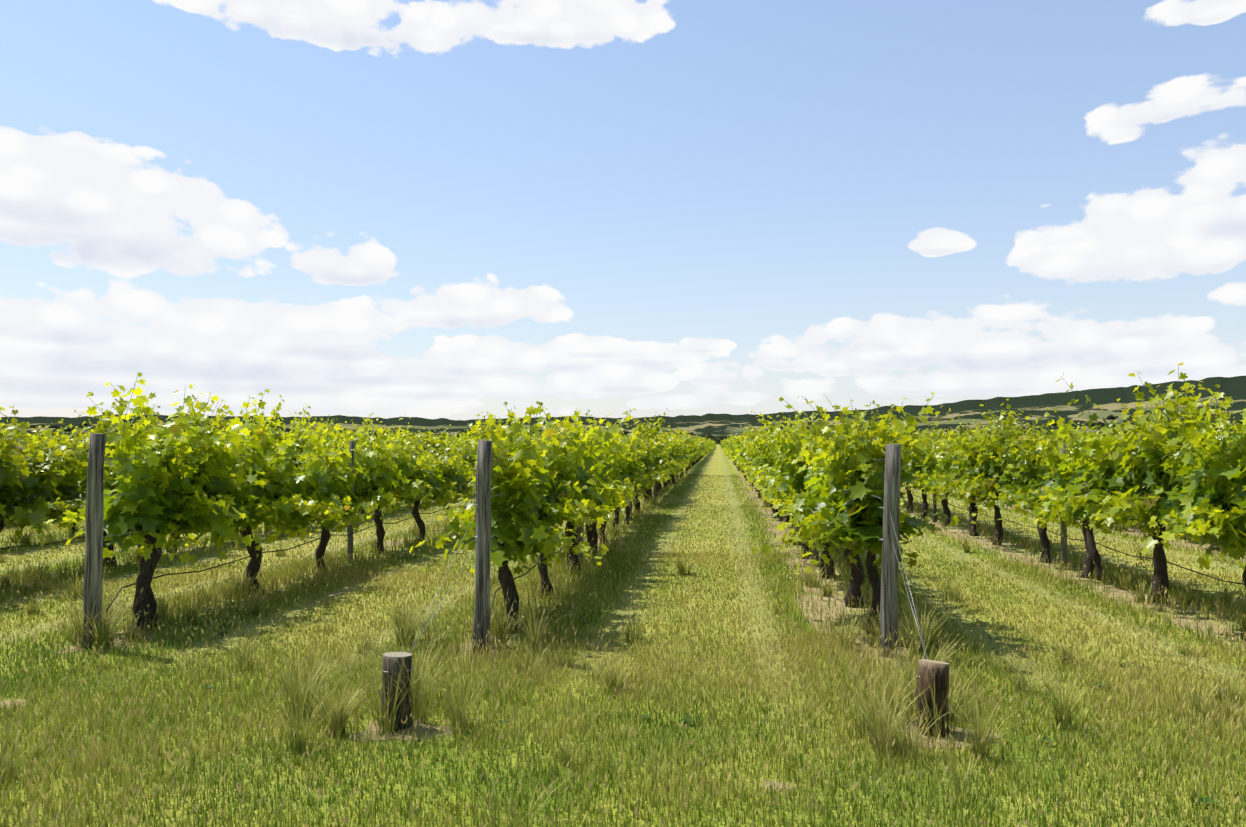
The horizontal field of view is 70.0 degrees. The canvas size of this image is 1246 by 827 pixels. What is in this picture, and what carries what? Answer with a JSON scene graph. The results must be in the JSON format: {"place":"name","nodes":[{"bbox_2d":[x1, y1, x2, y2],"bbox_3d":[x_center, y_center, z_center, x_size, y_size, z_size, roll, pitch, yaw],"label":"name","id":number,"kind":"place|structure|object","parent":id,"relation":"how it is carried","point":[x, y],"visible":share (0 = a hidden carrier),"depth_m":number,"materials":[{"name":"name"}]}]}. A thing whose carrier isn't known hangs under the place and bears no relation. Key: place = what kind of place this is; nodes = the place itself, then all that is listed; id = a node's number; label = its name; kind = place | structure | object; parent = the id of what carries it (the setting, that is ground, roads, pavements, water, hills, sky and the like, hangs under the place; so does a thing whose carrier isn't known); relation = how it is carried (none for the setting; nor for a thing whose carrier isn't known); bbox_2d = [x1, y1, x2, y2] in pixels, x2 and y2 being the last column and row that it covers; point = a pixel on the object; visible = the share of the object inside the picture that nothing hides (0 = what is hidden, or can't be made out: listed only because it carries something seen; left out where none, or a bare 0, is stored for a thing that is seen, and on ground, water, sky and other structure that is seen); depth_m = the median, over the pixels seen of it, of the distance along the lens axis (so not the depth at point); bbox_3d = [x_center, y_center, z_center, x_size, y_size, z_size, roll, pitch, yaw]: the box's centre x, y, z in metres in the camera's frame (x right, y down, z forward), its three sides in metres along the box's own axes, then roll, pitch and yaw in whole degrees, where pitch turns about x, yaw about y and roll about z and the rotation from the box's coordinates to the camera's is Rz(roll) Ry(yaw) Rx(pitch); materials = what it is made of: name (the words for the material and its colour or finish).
{"place":"outdoors","nodes":[
{"label":"outdoors","id":0,"kind":"place"},
{"bbox_2d":[104,449,884,539],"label":"wires","id":1,"kind":"object","parent":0,"point":[246,483],"depth_m":8.01,"materials":[{"name":"grey metal"}]},
{"bbox_2d":[0,444,1245,826],"bbox_3d":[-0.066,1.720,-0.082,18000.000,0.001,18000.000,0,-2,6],"label":"ground","id":2,"kind":"structure","parent":0,"point":[718,462],"depth_m":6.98,"materials":[{"name":"green plant"}]},
{"bbox_2d":[0,417,44,469],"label":"vine","id":3,"kind":"object","parent":2,"relation":"on","point":[40,444],"visible":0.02,"depth_m":15.27,"materials":[{"name":"green plant"}]},
{"bbox_2d":[2,423,55,448],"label":"vine","id":4,"kind":"object","parent":2,"relation":"on","point":[44,435],"visible":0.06,"depth_m":28.70,"materials":[{"name":"green plant"}]},
{"bbox_2d":[0,400,85,547],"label":"vine","id":5,"kind":"object","parent":2,"relation":"on","point":[27,496],"visible":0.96,"depth_m":10.78,"materials":[{"name":"green plant"}]},
{"bbox_2d":[30,426,94,442],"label":"vine","id":6,"kind":"object","parent":2,"relation":"on","point":[65,434],"visible":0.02,"depth_m":34.15,"materials":[{"name":"green plant"}]},
{"bbox_2d":[28,420,118,448],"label":"vine","id":7,"kind":"object","parent":2,"relation":"on","point":[80,438],"depth_m":26.21,"materials":[{"name":"green plant"}]},
{"bbox_2d":[26,418,123,536],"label":"vine","id":8,"kind":"object","parent":2,"relation":"on","point":[76,444],"visible":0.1,"depth_m":16.05,"materials":[{"name":"green plant"}]},
{"bbox_2d":[83,433,105,649],"bbox_3d":[-4.453,1.144,7.504,0.160,1.956,0.151,0,-2,6],"label":"end post","id":9,"kind":"object","parent":2,"relation":"on","point":[92,581],"visible":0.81,"depth_m":7.45,"materials":[{"name":"grey wood"}]},
{"bbox_2d":[44,425,171,566],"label":"vine","id":10,"kind":"object","parent":2,"relation":"on","point":[75,484],"visible":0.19,"depth_m":11.83,"materials":[{"name":"green plant"}]},
{"bbox_2d":[58,398,162,454],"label":"vine","id":11,"kind":"object","parent":2,"relation":"on","point":[101,426],"visible":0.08,"depth_m":17.18,"materials":[{"name":"green plant"}]},
{"bbox_2d":[43,372,262,630],"bbox_3d":[-4.462,0.852,8.559,1.813,2.402,1.361,2,-3,-45],"label":"vine","id":12,"kind":"object","parent":2,"relation":"on","point":[169,496],"visible":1,"depth_m":8.35,"materials":[{"name":"green plant"}]},
{"bbox_2d":[130,418,208,551],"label":"vine","id":13,"kind":"object","parent":2,"relation":"on","point":[133,456],"depth_m":13.97,"materials":[{"name":"green plant"}]},
{"bbox_2d":[129,389,360,594],"bbox_3d":[-4.229,0.929,9.897,1.948,2.364,2.655,0,-2,7],"label":"vine","id":14,"kind":"object","parent":2,"relation":"on","point":[262,496],"visible":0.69,"depth_m":9.99,"materials":[{"name":"green plant"}]},
{"bbox_2d":[228,395,327,482],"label":"vine","id":15,"kind":"object","parent":2,"relation":"on","point":[279,437],"visible":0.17,"depth_m":17.82,"materials":[{"name":"green plant"}]},
{"bbox_2d":[221,414,353,445],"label":"vine","id":16,"kind":"object","parent":2,"relation":"on","point":[343,431],"depth_m":27.10,"materials":[{"name":"green plant"}]},
{"bbox_2d":[258,417,383,573],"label":"vine","id":17,"kind":"object","parent":2,"relation":"on","point":[335,487],"visible":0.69,"depth_m":11.72,"materials":[{"name":"green plant"}]},
{"bbox_2d":[300,416,359,471],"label":"vine","id":18,"kind":"object","parent":2,"relation":"on","point":[328,435],"visible":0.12,"depth_m":19.67,"materials":[{"name":"green plant"}]},
{"bbox_2d":[332,413,389,514],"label":"vine","id":19,"kind":"object","parent":2,"relation":"on","point":[361,429],"visible":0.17,"depth_m":21.00,"materials":[{"name":"green plant"}]},
{"bbox_2d":[329,415,433,553],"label":"vine","id":20,"kind":"object","parent":2,"relation":"on","point":[384,476],"visible":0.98,"depth_m":13.49,"materials":[{"name":"green plant"}]},
{"bbox_2d":[350,422,425,448],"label":"vine","id":21,"kind":"object","parent":2,"relation":"on","point":[414,434],"depth_m":33.97,"materials":[{"name":"green plant"}]},
{"bbox_2d":[369,428,415,507],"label":"vine","id":22,"kind":"object","parent":2,"relation":"on","point":[412,440],"visible":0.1,"depth_m":23.26,"materials":[{"name":"green plant"}]},
{"bbox_2d":[381,652,411,730],"bbox_3d":[-1.367,1.784,5.390,0.185,0.660,0.200,0,-2,6],"label":"wooden stump","id":23,"kind":"object","parent":2,"relation":"on","point":[389,664],"visible":0.56,"depth_m":5.32,"materials":[{"name":"wood"}]},
{"bbox_2d":[384,424,434,503],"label":"vine","id":24,"kind":"object","parent":2,"relation":"on","point":[425,442],"visible":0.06,"depth_m":25.49,"materials":[{"name":"green plant"}]},
{"bbox_2d":[378,434,463,541],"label":"vine","id":25,"kind":"object","parent":2,"relation":"on","point":[429,470],"visible":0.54,"depth_m":15.39,"materials":[{"name":"green plant"}]},
{"bbox_2d":[414,424,468,463],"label":"vine","id":26,"kind":"object","parent":2,"relation":"on","point":[443,434],"visible":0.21,"depth_m":26.23,"materials":[{"name":"green plant"}]},
{"bbox_2d":[422,428,468,447],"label":"vine","id":27,"kind":"object","parent":2,"relation":"on","point":[460,438],"visible":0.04,"depth_m":39.53,"materials":[{"name":"green plant"}]},
{"bbox_2d":[420,437,475,531],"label":"vine","id":28,"kind":"object","parent":2,"relation":"on","point":[453,472],"visible":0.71,"depth_m":17.01,"materials":[{"name":"green plant"}]},
{"bbox_2d":[433,433,472,471],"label":"vine","id":29,"kind":"object","parent":2,"relation":"on","point":[460,446],"visible":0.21,"depth_m":28.80,"materials":[{"name":"green plant"}]},
{"bbox_2d":[454,440,475,490],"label":"vine","id":30,"kind":"object","parent":2,"relation":"on","point":[469,459],"visible":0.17,"depth_m":30.12,"materials":[{"name":"green plant"}]},
{"bbox_2d":[472,440,492,654],"bbox_3d":[-1.155,1.166,7.283,0.148,1.894,0.176,2,-2,-39],"label":"end post","id":31,"kind":"object","parent":2,"relation":"on","point":[483,545],"visible":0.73,"depth_m":7.23,"materials":[{"name":"grey wood"}]},
{"bbox_2d":[384,503,480,671],"bbox_3d":[-1.267,1.146,6.347,0.183,0.871,2.059,0,-2,6],"label":"stay wire","id":32,"kind":"object","parent":31,"relation":"attached to","point":[440,586],"visible":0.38,"depth_m":6.28,"materials":[{"name":"grey metal"}]},
{"bbox_2d":[462,411,529,479],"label":"vine","id":33,"kind":"object","parent":2,"relation":"on","point":[473,471],"visible":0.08,"depth_m":20.40,"materials":[{"name":"green plant"}]},
{"bbox_2d":[409,402,608,633],"bbox_3d":[-1.047,0.978,8.470,1.969,2.140,1.764,0,-2,6],"label":"vine","id":34,"kind":"object","parent":2,"relation":"on","point":[521,528],"visible":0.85,"depth_m":8.07,"materials":[{"name":"green plant"}]},
{"bbox_2d":[445,402,606,598],"bbox_3d":[-0.982,0.962,9.767,1.451,2.250,2.318,0,-2,11],"label":"vine","id":35,"kind":"object","parent":2,"relation":"on","point":[563,482],"visible":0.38,"depth_m":9.86,"materials":[{"name":"green plant"}]},
{"bbox_2d":[347,441,818,566],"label":"posts","id":36,"kind":"object","parent":2,"relation":"on","point":[349,530],"depth_m":12.68,"materials":[{"name":"grey wood"}]},
{"bbox_2d":[0,479,470,548],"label":"drip line","id":37,"kind":"object","parent":36,"relation":"attached to","point":[46,544],"visible":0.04,"depth_m":11.18,"materials":[{"name":"grey plastic"}]},
{"bbox_2d":[102,501,475,633],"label":"drip line","id":38,"kind":"object","parent":36,"relation":"attached to","point":[247,557],"visible":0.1,"depth_m":9.48,"materials":[{"name":"grey plastic"}]},
{"bbox_2d":[536,401,635,574],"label":"vine","id":39,"kind":"object","parent":2,"relation":"on","point":[600,489],"visible":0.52,"depth_m":11.53,"materials":[{"name":"green plant"}]},
{"bbox_2d":[564,420,642,556],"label":"vine","id":40,"kind":"object","parent":2,"relation":"on","point":[611,474],"visible":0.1,"depth_m":13.39,"materials":[{"name":"green plant"}]},
{"bbox_2d":[583,409,645,543],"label":"vine","id":41,"kind":"object","parent":2,"relation":"on","point":[618,478],"visible":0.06,"depth_m":15.10,"materials":[{"name":"green plant"}]},
{"bbox_2d":[0,468,1245,791],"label":"worn patches","id":42,"kind":"object","parent":2,"relation":"on","point":[1112,590],"visible":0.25,"depth_m":8.65,"materials":[{"name":"soil"}]},
{"bbox_2d":[19,554,1227,804],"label":"weeds","id":43,"kind":"object","parent":2,"relation":"on","point":[1045,738],"visible":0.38,"depth_m":6.18,"materials":[{"name":"green plant"}]},
{"bbox_2d":[604,422,655,524],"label":"vine","id":44,"kind":"object","parent":2,"relation":"on","point":[636,457],"visible":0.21,"depth_m":18.35,"materials":[{"name":"green plant"}]},
{"bbox_2d":[613,428,648,526],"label":"vine","id":45,"kind":"object","parent":2,"relation":"on","point":[623,470],"visible":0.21,"depth_m":17.02,"materials":[{"name":"green plant"}]},
{"bbox_2d":[578,444,705,563],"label":"posts","id":46,"kind":"object","parent":2,"relation":"on","point":[580,528],"visible":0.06,"depth_m":12.49,"materials":[{"name":"grey wood"}]},
{"bbox_2d":[489,474,671,631],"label":"drip line","id":47,"kind":"object","parent":46,"relation":"attached to","point":[537,563],"visible":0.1,"depth_m":8.74,"materials":[{"name":"grey plastic"}]},
{"bbox_2d":[623,429,670,514],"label":"vine","id":48,"kind":"object","parent":2,"relation":"on","point":[649,464],"visible":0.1,"depth_m":20.50,"materials":[{"name":"green plant"}]},
{"bbox_2d":[626,408,680,497],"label":"vine","id":49,"kind":"object","parent":2,"relation":"on","point":[661,462],"visible":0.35,"depth_m":25.60,"materials":[{"name":"green plant"}]},
{"bbox_2d":[643,435,670,501],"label":"vine","id":50,"kind":"object","parent":2,"relation":"on","point":[659,466],"visible":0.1,"depth_m":24.09,"materials":[{"name":"green plant"}]},
{"bbox_2d":[651,430,684,490],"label":"vine","id":51,"kind":"object","parent":2,"relation":"on","point":[676,474],"visible":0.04,"depth_m":29.36,"materials":[{"name":"green plant"}]},
{"bbox_2d":[656,427,680,495],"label":"vine","id":52,"kind":"object","parent":2,"relation":"on","point":[666,450],"visible":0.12,"depth_m":27.27,"materials":[{"name":"green plant"}]},
{"bbox_2d":[663,435,685,488],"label":"vine","id":53,"kind":"object","parent":2,"relation":"on","point":[677,451],"visible":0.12,"depth_m":31.33,"materials":[{"name":"green plant"}]},
{"bbox_2d":[661,426,690,485],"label":"vine","id":54,"kind":"object","parent":2,"relation":"on","point":[680,455],"visible":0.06,"depth_m":36.14,"materials":[{"name":"green plant"}]},
{"bbox_2d":[661,427,691,488],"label":"vine","id":55,"kind":"object","parent":2,"relation":"on","point":[680,459],"visible":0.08,"depth_m":32.74,"materials":[{"name":"green plant"}]},
{"bbox_2d":[674,431,696,478],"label":"vine","id":56,"kind":"object","parent":2,"relation":"on","point":[687,451],"visible":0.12,"depth_m":45.52,"materials":[{"name":"green plant"}]},
{"bbox_2d":[683,430,698,472],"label":"vine","id":57,"kind":"object","parent":2,"relation":"on","point":[694,454],"visible":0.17,"depth_m":53.08,"materials":[{"name":"green plant"}]},
{"bbox_2d":[687,434,701,469],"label":"vine","id":58,"kind":"object","parent":2,"relation":"on","point":[696,450],"visible":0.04,"depth_m":59.27,"materials":[{"name":"green plant"}]},
{"bbox_2d":[692,437,704,465],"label":"vine","id":59,"kind":"object","parent":2,"relation":"on","point":[699,450],"visible":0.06,"depth_m":66.64,"materials":[{"name":"green plant"}]},
{"bbox_2d":[702,436,711,456],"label":"vine","id":60,"kind":"object","parent":2,"relation":"on","point":[707,445],"visible":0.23,"depth_m":100.83,"materials":[{"name":"green plant"}]},
{"bbox_2d":[731,438,745,477],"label":"vine","id":61,"kind":"object","parent":2,"relation":"on","point":[736,452],"visible":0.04,"depth_m":44.74,"materials":[{"name":"green plant"}]},
{"bbox_2d":[727,433,753,486],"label":"vine","id":62,"kind":"object","parent":2,"relation":"on","point":[741,447],"visible":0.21,"depth_m":37.04,"materials":[{"name":"green plant"}]},
{"bbox_2d":[726,430,757,472],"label":"vine","id":63,"kind":"object","parent":2,"relation":"on","point":[732,452],"visible":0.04,"depth_m":49.74,"materials":[{"name":"green plant"}]},
{"bbox_2d":[735,430,759,490],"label":"vine","id":64,"kind":"object","parent":2,"relation":"on","point":[750,447],"visible":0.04,"depth_m":29.81,"materials":[{"name":"green plant"}]},
{"bbox_2d":[741,429,766,501],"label":"vine","id":65,"kind":"object","parent":2,"relation":"on","point":[757,452],"visible":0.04,"depth_m":25.84,"materials":[{"name":"green plant"}]},
{"bbox_2d":[741,435,772,511],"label":"vine","id":66,"kind":"object","parent":2,"relation":"on","point":[755,450],"visible":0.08,"depth_m":21.83,"materials":[{"name":"green plant"}]},
{"bbox_2d":[747,428,772,506],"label":"vine","id":67,"kind":"object","parent":2,"relation":"on","point":[757,462],"visible":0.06,"depth_m":24.24,"materials":[{"name":"green plant"}]},
{"bbox_2d":[737,417,785,498],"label":"vine","id":68,"kind":"object","parent":2,"relation":"on","point":[747,457],"visible":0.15,"depth_m":27.51,"materials":[{"name":"green plant"}]},
{"bbox_2d":[739,425,789,517],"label":"vine","id":69,"kind":"object","parent":2,"relation":"on","point":[766,459],"visible":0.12,"depth_m":20.12,"materials":[{"name":"green plant"}]},
{"bbox_2d":[747,411,809,522],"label":"vine","id":70,"kind":"object","parent":2,"relation":"on","point":[761,470],"visible":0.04,"depth_m":18.53,"materials":[{"name":"green plant"}]},
{"bbox_2d":[756,415,814,527],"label":"vine","id":71,"kind":"object","parent":2,"relation":"on","point":[765,468],"visible":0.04,"depth_m":17.08,"materials":[{"name":"green plant"}]},
{"bbox_2d":[752,421,830,545],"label":"vine","id":72,"kind":"object","parent":2,"relation":"on","point":[780,465],"visible":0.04,"depth_m":15.09,"materials":[{"name":"green plant"}]},
{"bbox_2d":[749,409,836,559],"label":"vine","id":73,"kind":"object","parent":2,"relation":"on","point":[794,479],"visible":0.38,"depth_m":12.86,"materials":[{"name":"green plant"}]},
{"bbox_2d":[765,411,874,578],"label":"vine","id":74,"kind":"object","parent":2,"relation":"on","point":[829,568],"visible":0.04,"depth_m":11.47,"materials":[{"name":"green plant"}]},
{"bbox_2d":[772,416,927,607],"bbox_3d":[2.374,1.051,9.484,1.556,2.059,2.205,0,-2,10],"label":"vine","id":75,"kind":"object","parent":2,"relation":"on","point":[834,499],"visible":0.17,"depth_m":9.31,"materials":[{"name":"green plant"}]},
{"bbox_2d":[751,392,975,634],"bbox_3d":[2.166,0.903,8.333,1.709,2.251,1.725,1,-2,-17],"label":"vine","id":76,"kind":"object","parent":2,"relation":"on","point":[856,471],"visible":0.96,"depth_m":7.97,"materials":[{"name":"green plant"}]},
{"bbox_2d":[880,444,900,657],"bbox_3d":[2.157,1.178,7.163,0.141,1.866,0.207,1,-2,-29],"label":"end post","id":77,"kind":"object","parent":2,"relation":"on","point":[889,593],"visible":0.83,"depth_m":7.11,"materials":[{"name":"grey wood"}]},
{"bbox_2d":[879,507,927,676],"bbox_3d":[2.001,1.161,6.244,0.188,0.866,2.064,0,-2,10],"label":"stay wire","id":78,"kind":"object","parent":77,"relation":"attached to","point":[908,595],"visible":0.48,"depth_m":6.17,"materials":[{"name":"grey metal"}]},
{"bbox_2d":[879,420,936,512],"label":"vine","id":79,"kind":"object","parent":2,"relation":"on","point":[910,497],"depth_m":21.88,"materials":[{"name":"green plant"}]},
{"bbox_2d":[890,426,940,439],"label":"vine","id":80,"kind":"object","parent":2,"relation":"on","point":[925,432],"visible":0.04,"depth_m":33.92,"materials":[{"name":"green plant"}]},
{"bbox_2d":[905,427,953,518],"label":"vine","id":81,"kind":"object","parent":2,"relation":"on","point":[914,459],"visible":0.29,"depth_m":20.02,"materials":[{"name":"green plant"}]},
{"bbox_2d":[916,659,949,736],"bbox_3d":[1.839,1.783,5.289,0.193,0.639,0.200,0,-2,6],"label":"wooden stump post","id":82,"kind":"object","parent":2,"relation":"on","point":[929,669],"visible":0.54,"depth_m":5.22,"materials":[{"name":"wood"}]},
{"bbox_2d":[905,421,981,526],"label":"vine","id":83,"kind":"object","parent":2,"relation":"on","point":[940,460],"visible":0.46,"depth_m":18.34,"materials":[{"name":"green plant"}]},
{"bbox_2d":[923,430,993,535],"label":"vine","id":84,"kind":"object","parent":2,"relation":"on","point":[961,465],"visible":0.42,"depth_m":16.47,"materials":[{"name":"green plant"}]},
{"bbox_2d":[945,427,976,445],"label":"vine","id":85,"kind":"object","parent":2,"relation":"on","point":[959,437],"visible":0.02,"depth_m":28.74,"materials":[{"name":"green plant"}]},
{"bbox_2d":[960,424,987,499],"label":"vine","id":86,"kind":"object","parent":2,"relation":"on","point":[977,439],"visible":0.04,"depth_m":26.73,"materials":[{"name":"green plant"}]},
{"bbox_2d":[928,399,1033,545],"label":"vine","id":87,"kind":"object","parent":2,"relation":"on","point":[987,471],"visible":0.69,"depth_m":14.83,"materials":[{"name":"green plant"}]},
{"bbox_2d":[932,443,1066,569],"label":"posts","id":88,"kind":"object","parent":2,"relation":"on","point":[1064,547],"depth_m":12.07,"materials":[{"name":"grey wood"}]},
{"bbox_2d":[905,493,1243,584],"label":"drip line","id":89,"kind":"object","parent":88,"relation":"attached to","point":[1116,550],"visible":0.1,"depth_m":10.19,"materials":[{"name":"grey plastic"}]},
{"bbox_2d":[971,409,1109,562],"bbox_3d":[6.125,1.070,13.164,1.691,2.292,2.629,0,-2,7],"label":"vine","id":90,"kind":"object","parent":2,"relation":"on","point":[1031,479],"visible":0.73,"depth_m":12.98,"materials":[{"name":"green plant"}]},
{"bbox_2d":[1022,421,1131,445],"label":"vine","id":91,"kind":"object","parent":2,"relation":"on","point":[1053,433],"depth_m":29.02,"materials":[{"name":"green plant"}]},
{"bbox_2d":[1022,407,1132,580],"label":"vine","id":92,"kind":"object","parent":2,"relation":"on","point":[1086,471],"visible":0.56,"depth_m":11.16,"materials":[{"name":"green plant"}]},
{"bbox_2d":[1061,428,1103,519],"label":"vine","id":93,"kind":"object","parent":2,"relation":"on","point":[1093,438],"depth_m":19.17,"materials":[{"name":"green plant"}]},
{"bbox_2d":[1087,421,1141,527],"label":"vine","id":94,"kind":"object","parent":2,"relation":"on","point":[1111,431],"depth_m":17.94,"materials":[{"name":"green plant"}]},
{"bbox_2d":[1034,362,1223,603],"bbox_3d":[5.852,0.774,9.657,1.907,2.624,2.643,0,-2,8],"label":"vine","id":95,"kind":"object","parent":2,"relation":"on","point":[1153,465],"visible":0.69,"depth_m":9.47,"materials":[{"name":"green plant"}]},
{"bbox_2d":[1141,384,1245,640],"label":"vine","id":96,"kind":"object","parent":2,"relation":"on","point":[1213,500],"visible":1,"depth_m":7.97,"materials":[{"name":"green plant"}]},
{"bbox_2d":[1208,438,1234,550],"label":"vine","id":97,"kind":"object","parent":2,"relation":"on","point":[1217,549],"depth_m":14.20,"materials":[{"name":"green plant"}]},
{"bbox_2d":[0,376,1245,443],"bbox_3d":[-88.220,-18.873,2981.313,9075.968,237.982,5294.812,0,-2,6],"label":"hills","id":98,"kind":"structure","parent":0,"point":[968,412],"depth_m":2045.19,"materials":[{"name":"green plant"}]},
{"bbox_2d":[0,0,1245,419],"label":"sky","id":99,"kind":"structure","parent":0,"point":[428,209],"materials":[{"name":"blue"}]},
{"bbox_2d":[714,434,727,443],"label":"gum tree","id":100,"kind":"object","parent":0,"point":[719,438],"visible":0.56,"depth_m":515.32,"materials":[{"name":"green plant"}]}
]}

